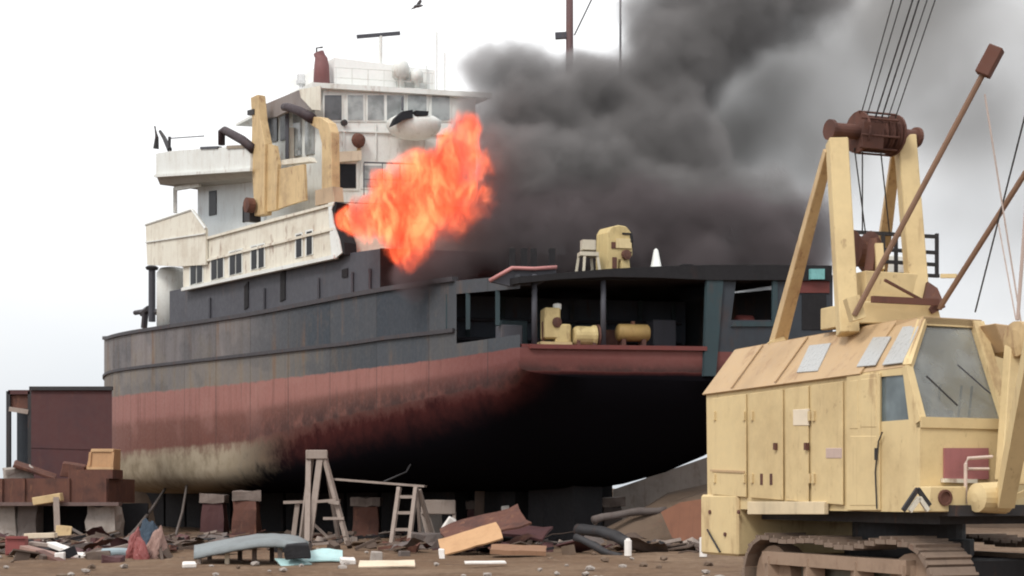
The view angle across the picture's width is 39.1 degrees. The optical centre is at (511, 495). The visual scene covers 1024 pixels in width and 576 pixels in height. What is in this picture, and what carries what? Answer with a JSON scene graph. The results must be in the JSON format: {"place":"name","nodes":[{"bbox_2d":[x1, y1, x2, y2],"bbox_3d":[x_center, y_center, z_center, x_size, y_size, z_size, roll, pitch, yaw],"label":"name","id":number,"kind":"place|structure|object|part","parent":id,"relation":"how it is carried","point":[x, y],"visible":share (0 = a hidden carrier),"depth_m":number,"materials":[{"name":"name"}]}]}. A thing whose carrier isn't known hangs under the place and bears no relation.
{"place":"outdoors","nodes":[
{"label":"outdoors","id":0,"kind":"place"},
{"bbox_2d":[131,488,165,532],"bbox_3d":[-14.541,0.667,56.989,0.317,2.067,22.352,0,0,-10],"label":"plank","id":1,"kind":"object","parent":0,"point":[151,508],"visible":0.61,"depth_m":61.36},
{"bbox_2d":[410,0,422,9],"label":"seabird","id":2,"kind":"object","parent":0,"point":[418,5],"visible":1,"depth_m":49.97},
{"bbox_2d":[0,526,1023,575],"bbox_3d":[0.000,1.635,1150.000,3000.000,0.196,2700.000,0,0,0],"label":"ground","id":3,"kind":"structure","parent":0,"point":[684,564],"depth_m":34.01,"materials":[{"name":"soil"}]},
{"bbox_2d":[0,506,17,535],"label":"concrete post","id":4,"kind":"object","parent":3,"relation":"on","point":[9,519],"visible":0.5,"depth_m":57.26,"materials":[{"name":"grey concrete"}]},
{"bbox_2d":[5,536,27,554],"bbox_3d":[-13.204,1.323,38.475,0.584,0.515,0.479,0,0,-9],"label":"red crate","id":5,"kind":"object","parent":3,"relation":"on","point":[13,542],"visible":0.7,"depth_m":38.27,"materials":[{"name":"plastic"}]},
{"bbox_2d":[6,390,30,467],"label":"steel frame box","id":6,"kind":"object","parent":3,"relation":"on","point":[18,402],"visible":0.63,"depth_m":67.05,"materials":[{"name":"grey metal"}]},
{"bbox_2d":[17,506,44,535],"bbox_3d":[-19.287,1.042,57.695,0.889,1.415,0.899,0,0,0],"label":"concrete post","id":7,"kind":"object","parent":3,"relation":"on","point":[31,519],"visible":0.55,"depth_m":57.30,"materials":[{"name":"grey concrete"}]},
{"bbox_2d":[19,545,76,557],"bbox_3d":[-12.071,1.498,37.500,1.910,0.389,0.300,0,0,32],"label":"plank","id":8,"kind":"object","parent":3,"relation":"on","point":[28,548],"visible":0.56,"depth_m":37.72,"materials":[{"name":"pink wood"}]},
{"bbox_2d":[36,550,66,560],"bbox_3d":[-11.469,1.556,36.000,0.220,0.331,2.402,0,0,-33],"label":"plank","id":9,"kind":"object","parent":3,"relation":"on","point":[50,556],"visible":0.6,"depth_m":36.00,"materials":[{"name":"pink wood"}]},
{"bbox_2d":[53,497,59,530],"bbox_3d":[-17.702,0.856,56.000,0.200,1.641,0.635,0,0,-25],"label":"timber prop","id":10,"kind":"object","parent":3,"relation":"on","point":[56,509],"visible":0.64,"depth_m":55.97,"materials":[{"name":"grey wood"}]},
{"bbox_2d":[54,552,63,558],"bbox_3d":[-11.316,1.535,35.997,0.250,0.270,0.231,0,0,-13],"label":"white scrap","id":11,"kind":"object","parent":3,"relation":"on","point":[59,554],"visible":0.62,"depth_m":35.91,"materials":[{"name":"plastic"}]},
{"bbox_2d":[55,525,71,535],"bbox_3d":[-16.206,1.386,51.996,0.597,0.674,0.201,0,0,-12],"label":"painted board","id":12,"kind":"object","parent":3,"relation":"on","point":[60,530],"visible":0.48,"depth_m":51.99,"materials":[{"name":"yellow wood"}]},
{"bbox_2d":[47,542,84,557],"bbox_3d":[-11.708,1.441,38.000,0.260,0.400,2.538,0,0,-38],"label":"plank","id":13,"kind":"object","parent":3,"relation":"on","point":[57,546],"visible":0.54,"depth_m":38.29,"materials":[{"name":"white wood"}]},
{"bbox_2d":[29,541,68,546],"bbox_3d":[-12.545,1.333,39.000,1.005,0.206,0.300,0,0,0],"label":"plank","id":14,"kind":"object","parent":13,"relation":"on","point":[34,543],"visible":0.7,"depth_m":38.85,"materials":[{"name":"grey wood"}]},
{"bbox_2d":[29,386,112,477],"bbox_3d":[-19.205,-1.995,62.880,4.344,5.356,2.999,0,0,0],"label":"steel box","id":15,"kind":"object","parent":3,"relation":"on","point":[72,424],"visible":0.74,"depth_m":61.50,"materials":[{"name":"red metal"}]},
{"bbox_2d":[86,565,96,568],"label":"stone","id":16,"kind":"object","parent":3,"relation":"on","point":[91,566],"visible":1,"depth_m":32.06,"materials":[{"name":"stone"}]},
{"bbox_2d":[72,527,120,535],"bbox_3d":[-15.620,1.351,52.673,3.188,0.406,0.940,0,0,40],"label":"debris","id":17,"kind":"object","parent":3,"relation":"on","point":[80,533],"visible":0.36,"depth_m":52.51,"materials":[{"name":"grey"}]},
{"bbox_2d":[85,550,109,559],"bbox_3d":[-10.375,1.594,36.006,0.571,0.464,0.617,0,0,0],"label":"wooden block","id":18,"kind":"object","parent":3,"relation":"on","point":[92,555],"visible":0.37,"depth_m":35.77,"materials":[{"name":"brown wood"}]},
{"bbox_2d":[86,505,122,536],"bbox_3d":[-16.317,1.041,57.676,1.281,1.429,1.258,0,0,0],"label":"concrete post","id":19,"kind":"object","parent":3,"relation":"on","point":[107,518],"visible":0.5,"depth_m":57.13,"materials":[{"name":"grey concrete"}]},
{"bbox_2d":[0,470,148,535],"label":"rusty pontoon","id":20,"kind":"object","parent":19,"relation":"on","point":[81,490],"visible":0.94,"depth_m":57.00,"materials":[{"name":"brown metal"}]},
{"bbox_2d":[2,466,34,477],"bbox_3d":[-19.915,-0.958,57.994,1.213,0.589,0.916,0,0,-30],"label":"pale lump","id":21,"kind":"object","parent":20,"relation":"on","point":[12,472],"visible":0.82,"depth_m":57.69,"materials":[{"name":"concrete"}]},
{"bbox_2d":[13,459,56,477],"bbox_3d":[-19.205,-1.035,57.995,1.658,0.885,1.026,0,0,-17],"label":"bent plate","id":22,"kind":"object","parent":20,"relation":"on","point":[18,464],"visible":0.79,"depth_m":57.75,"materials":[{"name":"brown metal"}]},
{"bbox_2d":[32,493,63,505],"bbox_3d":[-18.203,0.128,56.495,1.184,0.493,0.320,0,0,6],"label":"timber offcut","id":23,"kind":"object","parent":20,"relation":"on","point":[45,499],"visible":0.99,"depth_m":56.35,"materials":[{"name":"beige wood"}]},
{"bbox_2d":[60,461,86,477],"bbox_3d":[-17.652,-1.034,57.993,0.974,0.745,0.982,0,0,-11],"label":"rusty winch block","id":24,"kind":"object","parent":20,"relation":"on","point":[66,467],"depth_m":57.55,"materials":[{"name":"brown metal"}]},
{"bbox_2d":[86,449,120,469],"bbox_3d":[-16.531,-1.472,58.273,1.159,0.846,1.055,0,0,0],"label":"tan crate","id":25,"kind":"object","parent":20,"relation":"on","point":[103,459],"visible":0.96,"depth_m":57.80,"materials":[{"name":"wood"}]},
{"bbox_2d":[102,554,123,562],"bbox_3d":[-9.668,1.606,35.004,0.565,0.416,0.394,0,0,0],"label":"dark sack","id":26,"kind":"object","parent":3,"relation":"on","point":[112,558],"visible":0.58,"depth_m":34.83,"materials":[{"name":"fabric"}]},
{"bbox_2d":[101,548,126,556],"bbox_3d":[-10.134,1.449,37.000,0.793,0.240,0.220,0,0,0],"label":"blue roll","id":27,"kind":"object","parent":3,"relation":"on","point":[122,551],"visible":0.55,"depth_m":36.90,"materials":[{"name":"plastic"}]},
{"bbox_2d":[119,563,127,567],"bbox_3d":[-8.759,1.572,32.496,0.162,0.142,0.194,0,0,42],"label":"stone","id":28,"kind":"object","parent":3,"relation":"on","point":[123,565],"visible":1,"depth_m":32.45,"materials":[{"name":"stone"}]},
{"bbox_2d":[126,527,140,557],"bbox_3d":[-9.632,1.191,36.795,0.482,0.838,0.473,0,0,0],"label":"red sack","id":29,"kind":"object","parent":3,"relation":"on","point":[132,543],"visible":0.45,"depth_m":36.63,"materials":[{"name":"fabric"}]},
{"bbox_2d":[133,537,149,559],"bbox_3d":[-9.270,1.302,35.985,0.452,0.617,0.377,0,0,0],"label":"red sack","id":30,"kind":"object","parent":3,"relation":"on","point":[141,551],"visible":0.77,"depth_m":35.87,"materials":[{"name":"fabric"}]},
{"bbox_2d":[139,518,158,544],"bbox_3d":[-9.969,1.104,39.512,0.846,1.012,0.872,0,0,0],"label":"blue bundle","id":31,"kind":"object","parent":3,"relation":"on","point":[147,529],"visible":0.39,"depth_m":39.34,"materials":[{"name":"fabric"}]},
{"bbox_2d":[146,525,166,558],"bbox_3d":[-9.020,1.168,36.390,0.540,0.884,0.531,0,0,22],"label":"pale sack","id":32,"kind":"object","parent":3,"relation":"on","point":[156,542],"visible":0.69,"depth_m":36.24,"materials":[{"name":"pink fabric"}]},
{"bbox_2d":[159,546,163,559],"bbox_3d":[-8.852,1.343,36.250,0.070,0.614,1.594,0,0,-17],"label":"stick","id":33,"kind":"object","parent":3,"relation":"on","point":[161,554],"visible":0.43,"depth_m":35.90,"materials":[{"name":"brown wood"}]},
{"bbox_2d":[175,485,187,535],"bbox_3d":[-12.818,0.582,55.498,0.184,2.431,21.422,0,0,-11],"label":"mooring rope","id":34,"kind":"object","parent":3,"relation":"on","point":[182,512],"visible":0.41,"depth_m":57.92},
{"bbox_2d":[182,563,194,567],"bbox_3d":[-7.189,1.536,32.011,0.296,0.112,0.231,0,0,-17],"label":"white scrap","id":35,"kind":"object","parent":3,"relation":"on","point":[188,565],"visible":1,"depth_m":31.91,"materials":[{"name":"plastic"}]},
{"bbox_2d":[198,493,229,533],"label":"keel block","id":36,"kind":"structure","parent":3,"relation":"on","point":[214,512],"depth_m":59.53,"materials":[{"name":"brown wood"}]},
{"bbox_2d":[231,490,261,535],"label":"keel block","id":37,"kind":"structure","parent":3,"relation":"on","point":[245,517],"depth_m":56.53,"materials":[{"name":"brown wood"}]},
{"bbox_2d":[194,533,308,564],"bbox_3d":[-6.286,1.272,34.480,3.080,0.716,1.951,0,0,0],"label":"sheet table","id":38,"kind":"object","parent":3,"relation":"on","point":[239,544],"visible":0.94,"depth_m":33.85,"materials":[{"name":"grey metal"}]},
{"bbox_2d":[251,560,259,565],"bbox_3d":[-5.958,1.571,33.532,0.194,0.146,0.174,0,0,28],"label":"stone","id":39,"kind":"object","parent":3,"relation":"on","point":[255,563],"visible":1,"depth_m":33.48,"materials":[{"name":"stone"}]},
{"bbox_2d":[275,559,311,565],"bbox_3d":[-5.109,1.524,33.493,0.718,0.108,0.647,0,11,-29],"label":"plastic sheet","id":40,"kind":"object","parent":3,"relation":"on","point":[283,562],"visible":0.97,"depth_m":33.37,"materials":[{"name":"teal plastic"}]},
{"bbox_2d":[286,545,309,559],"bbox_3d":[-4.956,1.306,33.395,0.594,0.331,0.452,0,0,-16],"label":"dark sack","id":41,"kind":"object","parent":40,"relation":"on","point":[297,552],"visible":1,"depth_m":33.19,"materials":[{"name":"black fabric"}]},
{"bbox_2d":[285,549,345,561],"bbox_3d":[-4.761,1.451,34.972,1.495,0.152,1.190,3,8,-11],"label":"plastic sheet","id":42,"kind":"object","parent":3,"relation":"on","point":[316,555],"visible":0.58,"depth_m":35.14,"materials":[{"name":"teal plastic"}]},
{"bbox_2d":[283,450,349,543],"bbox_3d":[-6.523,0.048,48.096,2.411,3.157,1.758,0,0,0],"label":"trestle ladder","id":43,"kind":"object","parent":3,"relation":"on","point":[308,516],"visible":0.84,"depth_m":47.77,"materials":[{"name":"grey wood"}]},
{"bbox_2d":[338,564,347,568],"bbox_3d":[-3.761,1.564,31.924,0.231,0.133,0.229,0,0,33],"label":"stone","id":44,"kind":"object","parent":3,"relation":"on","point":[343,566],"visible":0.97,"depth_m":31.86,"materials":[{"name":"stone"}]},
{"bbox_2d":[339,556,354,563],"bbox_3d":[-3.890,1.531,33.994,0.358,0.214,0.216,0,0,-19],"label":"white scrap","id":45,"kind":"object","parent":3,"relation":"on","point":[349,559],"visible":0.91,"depth_m":33.93,"materials":[{"name":"plastic"}]},
{"bbox_2d":[0,524,698,560],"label":"rubble","id":46,"kind":"object","parent":3,"relation":"on","point":[96,539],"visible":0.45,"depth_m":42.42,"materials":[{"name":"brown wood"}]},
{"bbox_2d":[24,533,57,538],"bbox_3d":[-13.089,1.100,40.000,0.848,0.162,0.300,0,0,0],"label":"plank","id":47,"kind":"object","parent":46,"relation":"on","point":[42,535],"visible":0.78,"depth_m":39.85,"materials":[{"name":"beige wood"}]},
{"bbox_2d":[438,505,531,535],"bbox_3d":[-0.794,0.881,42.007,2.477,0.196,1.712,-17,23,-8],"label":"brown sheet","id":48,"kind":"object","parent":46,"relation":"on","point":[505,518],"visible":0.69,"depth_m":42.20,"materials":[{"name":"brown metal"}]},
{"bbox_2d":[501,524,550,541],"bbox_3d":[-0.018,1.052,44.038,2.283,0.224,1.674,6,13,11],"label":"brown sheet","id":49,"kind":"object","parent":46,"relation":"on","point":[539,532],"visible":0.47,"depth_m":43.77,"materials":[{"name":"brown metal"}]},
{"bbox_2d":[572,525,628,546],"bbox_3d":[2.651,1.182,41.993,0.408,0.657,2.530,0,0,-34],"label":"steel pipe","id":50,"kind":"object","parent":46,"relation":"on","point":[618,538],"visible":0.88,"depth_m":41.89,"materials":[{"name":"grey metal"}]},
{"bbox_2d":[349,496,382,538],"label":"keel block","id":51,"kind":"structure","parent":3,"relation":"on","point":[366,519],"depth_m":55.52,"materials":[{"name":"brown wood"}]},
{"bbox_2d":[146,486,601,544],"bbox_3d":[-8.403,0.700,64.233,1.700,2.100,38.900,0,0,-35],"label":"keel cradle","id":52,"kind":"object","parent":3,"relation":"on","point":[568,508],"visible":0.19,"depth_m":56.87,"materials":[{"name":"black wood"}]},
{"bbox_2d":[102,0,832,493],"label":"burning ship","id":53,"kind":"object","parent":52,"relation":"on","point":[354,286],"visible":0.92,"depth_m":53.06,"materials":[{"name":"paint"}]},
{"bbox_2d":[383,464,410,481],"bbox_3d":[-3.700,-1.759,49.189,0.324,2.605,2.299,0,0,37],"label":"hose","id":54,"kind":"object","parent":53,"relation":"attached to","point":[406,471],"visible":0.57,"depth_m":49.05,"materials":[{"name":"black rubber"}]},
{"bbox_2d":[386,97,440,140],"bbox_3d":[-3.892,-14.906,56.611,2.087,1.797,1.333,0,0,-16],"label":"rescue boat","id":55,"kind":"object","parent":53,"relation":"hanging from","point":[416,125],"visible":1,"depth_m":56.16,"materials":[{"name":"white plastic"}]},
{"bbox_3d":[-4.322,-14.670,55.978,0.916,0.730,0.340,0,0,-17],"label":"canopy window","id":56,"kind":"part","parent":55,"relation":"part of","materials":[{"name":"black glass"}]},
{"bbox_3d":[-3.566,-14.910,56.205,0.596,0.206,0.302,0,0,-18],"label":"canopy window","id":57,"kind":"part","parent":55,"relation":"part of","materials":[{"name":"black glass"}]},
{"bbox_2d":[537,303,571,344],"bbox_3d":[1.274,-5.208,43.899,1.000,1.314,0.753,0,0,-12],"label":"yellow engine","id":58,"kind":"object","parent":53,"relation":"on","point":[554,329],"visible":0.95,"depth_m":43.64,"materials":[{"name":"yellow metal"}]},
{"bbox_2d":[571,325,601,344],"bbox_3d":[2.298,-4.871,43.908,0.900,0.709,0.720,0,0,-12],"label":"yellow drum winch","id":59,"kind":"object","parent":53,"relation":"on","point":[586,335],"visible":0.88,"depth_m":43.65,"materials":[{"name":"yellow metal"}]},
{"bbox_2d":[615,321,650,345],"bbox_3d":[3.741,-4.981,44.592,1.120,0.860,0.540,0,0,-12],"label":"yellow tank","id":60,"kind":"object","parent":53,"relation":"on","point":[640,334],"visible":0.98,"depth_m":44.39,"materials":[{"name":"yellow metal"}]},
{"bbox_2d":[734,315,754,319],"bbox_3d":[7.322,-5.407,45.448,0.600,0.585,0.600,0,0,-12],"label":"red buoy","id":61,"kind":"object","parent":53,"relation":"on","point":[744,317],"visible":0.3,"depth_m":45.24,"materials":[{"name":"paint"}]},
{"bbox_2d":[370,551,382,559],"bbox_3d":[-3.400,1.530,36.008,0.306,0.295,0.260,0,0,-15],"label":"broken block","id":62,"kind":"object","parent":3,"relation":"on","point":[375,555],"depth_m":35.89,"materials":[{"name":"concrete"}]},
{"bbox_2d":[359,560,414,567],"bbox_3d":[-2.811,1.536,32.499,1.262,0.065,0.526,0,14,-3],"label":"white board","id":63,"kind":"object","parent":3,"relation":"on","point":[386,563],"visible":0.98,"depth_m":32.45,"materials":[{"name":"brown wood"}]},
{"bbox_2d":[400,552,411,555],"bbox_3d":[-2.879,1.623,39.015,0.307,0.238,0.227,0,0,-30],"label":"broken block","id":64,"kind":"object","parent":3,"relation":"on","point":[405,553],"depth_m":38.92,"materials":[{"name":"concrete"}]},
{"bbox_2d":[389,487,432,542],"bbox_3d":[-3.320,0.663,47.700,0.675,1.940,1.928,0,0,26],"label":"short ladder","id":65,"kind":"object","parent":3,"relation":"on","point":[416,495],"visible":0.8,"depth_m":47.33,"materials":[{"name":"grey wood"}]},
{"bbox_2d":[333,478,426,486],"bbox_3d":[-4.415,-0.441,48.100,3.114,0.314,0.500,0,0,7],"label":"staging plank","id":66,"kind":"object","parent":65,"relation":"on","point":[377,482],"visible":1,"depth_m":47.86,"materials":[{"name":"grey wood"}]},
{"bbox_2d":[411,530,443,548],"bbox_3d":[-2.552,1.546,44.976,1.160,0.993,0.873,0,0,-12],"label":"rubble","id":67,"kind":"object","parent":3,"relation":"on","point":[430,538],"visible":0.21,"depth_m":44.67,"materials":[{"name":"grey stone"}]},
{"bbox_2d":[419,499,441,531],"bbox_3d":[-2.897,0.909,55.006,1.562,1.586,1.204,0,0,0],"label":"keel block","id":68,"kind":"object","parent":3,"relation":"on","point":[436,519],"depth_m":54.53,"materials":[{"name":"concrete"}]},
{"bbox_2d":[420,500,455,531],"bbox_3d":[-2.560,0.812,49.914,1.253,1.346,0.578,0,0,0],"label":"sawhorse","id":69,"kind":"object","parent":3,"relation":"on","point":[441,506],"visible":0.58,"depth_m":49.83,"materials":[{"name":"grey wood"}]},
{"bbox_2d":[439,548,445,558],"bbox_3d":[-1.835,1.543,37.995,0.180,0.337,0.150,0,0,-8],"label":"white scrap","id":70,"kind":"object","parent":3,"relation":"on","point":[442,555],"visible":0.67,"depth_m":37.93,"materials":[{"name":"plastic"}]},
{"bbox_2d":[444,516,455,524],"bbox_3d":[-2.058,0.928,46.997,0.463,0.549,0.298,0,0,0],"label":"white scrap","id":71,"kind":"object","parent":3,"relation":"on","point":[450,520],"visible":0.44,"depth_m":46.88,"materials":[{"name":"plastic"}]},
{"bbox_2d":[465,501,473,518],"bbox_3d":[-1.272,0.964,54.038,1.076,1.561,1.141,0,0,0],"label":"keel block","id":72,"kind":"object","parent":3,"relation":"on","point":[470,509],"depth_m":53.53,"materials":[{"name":"brown wood"}]},
{"bbox_2d":[438,523,503,555],"bbox_3d":[-1.151,1.201,40.006,1.738,0.117,0.910,-16,30,-6],"label":"brown sheet","id":73,"kind":"object","parent":3,"relation":"on","point":[451,544],"visible":0.95,"depth_m":39.96,"materials":[{"name":"orange wood"}]},
{"bbox_2d":[474,491,484,517],"bbox_3d":[-1.173,0.682,51.500,0.397,1.946,0.360,0,0,0],"label":"shore prop","id":74,"kind":"object","parent":3,"relation":"on","point":[479,503],"visible":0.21,"depth_m":51.32,"materials":[{"name":"brown wood"}]},
{"bbox_2d":[464,560,504,563],"bbox_3d":[-0.634,1.543,33.503,0.951,0.050,0.302,0,6,-7],"label":"white board","id":75,"kind":"object","parent":3,"relation":"on","point":[484,562],"visible":1,"depth_m":33.39,"materials":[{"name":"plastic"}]},
{"bbox_2d":[490,544,546,555],"bbox_3d":[0.156,1.434,38.506,1.528,0.164,1.037,1,7,3],"label":"timber beam","id":76,"kind":"object","parent":3,"relation":"on","point":[512,549],"visible":1,"depth_m":38.16,"materials":[{"name":"brown wood"}]},
{"bbox_2d":[544,498,553,540],"bbox_3d":[1.375,-0.008,49.500,0.550,3.490,1.575,0,0,2],"label":"shore prop","id":77,"kind":"object","parent":3,"relation":"on","point":[546,520],"visible":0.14,"depth_m":48.93,"materials":[{"name":"black wood"}]},
{"bbox_2d":[585,565,594,570],"bbox_3d":[1.685,1.575,31.370,0.225,0.147,0.191,0,0,-38],"label":"stone","id":78,"kind":"object","parent":3,"relation":"on","point":[589,568],"visible":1,"depth_m":31.31,"materials":[{"name":"stone"}]},
{"bbox_2d":[574,535,621,554],"bbox_3d":[2.411,1.435,40.499,1.607,0.682,0.231,0,0,41],"label":"steel pipe","id":79,"kind":"object","parent":3,"relation":"on","point":[593,544],"visible":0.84,"depth_m":40.49,"materials":[{"name":"grey metal"}]},
{"bbox_2d":[600,557,608,561],"bbox_3d":[2.303,1.591,35.738,0.214,0.134,0.175,0,0,0],"label":"stone","id":80,"kind":"object","parent":3,"relation":"on","point":[603,559],"visible":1,"depth_m":35.68,"materials":[{"name":"brown stone"}]},
{"bbox_2d":[602,486,611,508],"bbox_3d":[3.413,0.310,52.500,0.500,2.856,1.470,0,0,4],"label":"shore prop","id":81,"kind":"object","parent":3,"relation":"on","point":[607,491],"depth_m":52.40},
{"bbox_2d":[602,497,625,524],"bbox_3d":[3.607,0.875,52.023,0.898,1.704,1.127,0,0,-4],"label":"keel block","id":82,"kind":"object","parent":3,"relation":"on","point":[610,504],"depth_m":51.52,"materials":[{"name":"wood"}]},
{"bbox_2d":[624,538,631,555],"bbox_3d":[3.142,1.380,39.000,0.200,0.480,0.200,0,0,0],"label":"white canister","id":83,"kind":"object","parent":3,"relation":"on","point":[627,546],"visible":1,"depth_m":38.92,"materials":[{"name":"plastic"}]},
{"bbox_2d":[570,486,706,544],"bbox_3d":[5.626,0.723,47.208,8.436,2.236,4.443,0,0,0],"label":"spoil heap","id":84,"kind":"object","parent":3,"relation":"on","point":[651,528],"visible":0.19,"depth_m":45.64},
{"bbox_2d":[592,507,665,522],"bbox_3d":[3.711,0.594,45.492,2.566,0.495,0.268,0,0,-24],"label":"steel pipe","id":85,"kind":"object","parent":84,"relation":"on","point":[630,513],"visible":0.95,"depth_m":45.38,"materials":[{"name":"metal"}]},
{"bbox_2d":[613,457,706,510],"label":"concrete slab","id":86,"kind":"structure","parent":84,"relation":"on","point":[644,493],"depth_m":54.00,"materials":[{"name":"grey concrete"}]},
{"bbox_2d":[639,563,647,566],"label":"stone","id":87,"kind":"object","parent":3,"relation":"on","point":[643,564],"visible":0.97,"depth_m":32.72,"materials":[{"name":"brown stone"}]},
{"bbox_2d":[660,555,667,561],"bbox_3d":[3.816,1.572,36.285,0.201,0.163,0.190,0,0,-19],"label":"stone","id":88,"kind":"object","parent":3,"relation":"on","point":[663,558],"visible":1,"depth_m":36.22,"materials":[{"name":"brown stone"}]},
{"bbox_2d":[661,499,700,540],"bbox_3d":[5.551,0.856,44.150,2.009,1.711,0.300,0,0,0],"label":"rusty sheet","id":89,"kind":"object","parent":3,"relation":"on","point":[682,521],"visible":0.59,"depth_m":44.00,"materials":[{"name":"brown metal"}]},
{"bbox_2d":[699,537,706,556],"bbox_3d":[5.046,1.325,38.000,0.200,0.550,0.200,0,0,0],"label":"white canister","id":90,"kind":"object","parent":3,"relation":"on","point":[701,554],"visible":0.27,"depth_m":37.94,"materials":[{"name":"plastic"}]},
{"bbox_2d":[705,561,713,565],"bbox_3d":[4.561,1.583,33.288,0.205,0.148,0.213,0,0,0],"label":"stone","id":91,"kind":"object","parent":3,"relation":"on","point":[707,563],"visible":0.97,"depth_m":33.24,"materials":[{"name":"brown stone"}]},
{"bbox_2d":[701,0,1023,575],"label":"crawler crane","id":92,"kind":"object","parent":3,"relation":"on","point":[879,431],"visible":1,"depth_m":17.70,"materials":[{"name":"yellow metal"}]},
{"bbox_2d":[0,0,1023,486],"label":"sky","id":93,"kind":"structure","parent":0,"point":[727,105],"materials":[{"name":"white"}]},
{"bbox_2d":[135,487,1023,527],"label":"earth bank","id":94,"kind":"structure","parent":0,"point":[141,497],"depth_m":73.69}
]}

